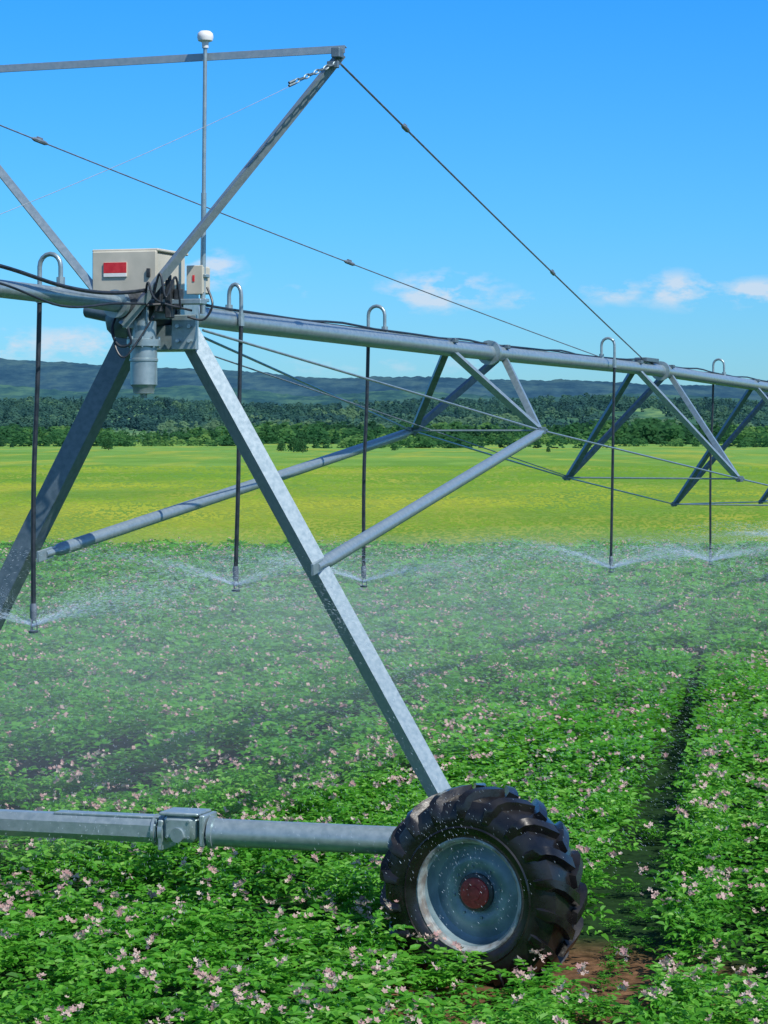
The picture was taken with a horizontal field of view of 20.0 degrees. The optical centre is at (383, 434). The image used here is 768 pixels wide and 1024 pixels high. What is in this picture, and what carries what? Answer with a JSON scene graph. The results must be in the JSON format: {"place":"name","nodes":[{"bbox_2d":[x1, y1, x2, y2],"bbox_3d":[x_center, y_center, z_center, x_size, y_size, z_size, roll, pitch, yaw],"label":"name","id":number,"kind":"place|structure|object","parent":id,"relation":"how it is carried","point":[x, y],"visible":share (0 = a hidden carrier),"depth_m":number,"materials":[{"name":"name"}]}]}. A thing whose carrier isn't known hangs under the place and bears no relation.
{"place":"outdoors","nodes":[
{"label":"outdoors","id":0,"kind":"place"},
{"bbox_2d":[1,403,736,441],"bbox_3d":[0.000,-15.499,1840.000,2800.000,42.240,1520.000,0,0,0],"label":"hills","id":1,"kind":"structure","parent":0,"point":[652,412],"depth_m":1822.77,"materials":[{"name":"green plant"}]},
{"bbox_2d":[0,384,760,409],"bbox_3d":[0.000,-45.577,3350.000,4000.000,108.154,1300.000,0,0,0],"label":"hills","id":2,"kind":"structure","parent":0,"point":[191,392],"depth_m":3711.11,"materials":[{"name":"green plant"}]},
{"bbox_2d":[0,358,765,399],"bbox_3d":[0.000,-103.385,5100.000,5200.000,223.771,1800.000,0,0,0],"label":"hills","id":3,"kind":"structure","parent":0,"point":[68,376],"depth_m":5503.83,"materials":[{"name":"green plant"}]},
{"bbox_2d":[0,441,767,1023],"bbox_3d":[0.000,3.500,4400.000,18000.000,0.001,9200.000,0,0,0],"label":"ground","id":4,"kind":"structure","parent":0,"point":[580,959],"depth_m":81.23,"materials":[{"name":"green plant"}]},
{"bbox_2d":[102,438,112,449],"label":"tree","id":5,"kind":"object","parent":4,"relation":"on","point":[107,441],"visible":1,"depth_m":499.50,"materials":[{"name":"green plant"}]},
{"bbox_2d":[277,442,285,450],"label":"tree","id":6,"kind":"object","parent":4,"relation":"on","point":[281,446],"visible":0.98,"depth_m":456.16,"materials":[{"name":"green plant"}]},
{"bbox_2d":[284,437,299,451],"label":"tree","id":7,"kind":"object","parent":4,"relation":"on","point":[293,442],"visible":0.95,"depth_m":436.98,"materials":[{"name":"green plant"}]},
{"bbox_2d":[296,441,308,452],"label":"tree","id":8,"kind":"object","parent":4,"relation":"on","point":[303,445],"visible":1,"depth_m":419.62,"materials":[{"name":"green plant"}]},
{"bbox_2d":[0,538,767,1023],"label":"potato crop","id":9,"kind":"object","parent":4,"relation":"on","point":[388,958],"visible":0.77,"depth_m":21.28,"materials":[{"name":"green plant"}]},
{"bbox_2d":[0,537,767,1023],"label":"potato blossoms","id":10,"kind":"object","parent":9,"relation":"on","point":[366,927],"visible":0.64,"depth_m":21.84,"materials":[{"name":"plant"}]},
{"bbox_2d":[0,30,767,987],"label":"irrigation machine","id":11,"kind":"object","parent":4,"relation":"on","point":[144,306],"visible":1,"depth_m":14.80,"materials":[{"name":"metal"}]},
{"bbox_2d":[0,562,728,1002],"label":"water spray","id":12,"kind":"object","parent":11,"relation":"attached to","point":[34,624],"visible":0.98,"depth_m":14.03,"materials":[{"name":"liquid"}]},
{"bbox_2d":[0,523,765,944],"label":"water spray","id":13,"kind":"object","parent":11,"relation":"attached to","point":[216,577],"visible":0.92,"depth_m":15.79,"materials":[{"name":"liquid"}]},
{"bbox_2d":[1,540,767,816],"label":"water spray","id":14,"kind":"object","parent":11,"relation":"attached to","point":[354,577],"visible":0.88,"depth_m":18.75,"materials":[{"name":"liquid"}]},
{"bbox_2d":[246,534,767,717],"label":"water spray","id":15,"kind":"object","parent":11,"relation":"attached to","point":[603,564],"visible":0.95,"depth_m":24.86,"materials":[{"name":"liquid"}]},
{"bbox_2d":[455,534,767,659],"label":"water spray","id":16,"kind":"object","parent":11,"relation":"attached to","point":[720,556],"visible":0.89,"depth_m":30.32,"materials":[{"name":"liquid"}]},
{"bbox_2d":[555,519,767,617],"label":"water spray","id":17,"kind":"object","parent":11,"relation":"attached to","point":[752,533],"visible":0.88,"depth_m":35.18,"materials":[{"name":"liquid"}]},
{"bbox_2d":[0,392,767,437],"bbox_3d":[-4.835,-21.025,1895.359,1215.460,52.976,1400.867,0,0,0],"label":"distant woodland","id":18,"kind":"object","parent":4,"relation":"on","point":[60,411],"visible":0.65,"depth_m":1801.15,"materials":[{"name":"green plant"}]},
{"bbox_2d":[0,417,767,447],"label":"woodland","id":19,"kind":"object","parent":4,"relation":"on","point":[648,430],"visible":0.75,"depth_m":831.37,"materials":[{"name":"green plant"}]},
{"bbox_2d":[0,465,767,547],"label":"meadow grass","id":20,"kind":"structure","parent":0,"point":[220,479],"depth_m":112.74,"materials":[{"name":"green plant"}]},
{"bbox_2d":[0,0,767,384],"label":"sky","id":21,"kind":"structure","parent":0,"point":[624,143],"materials":[{"name":"blue"}]}
]}

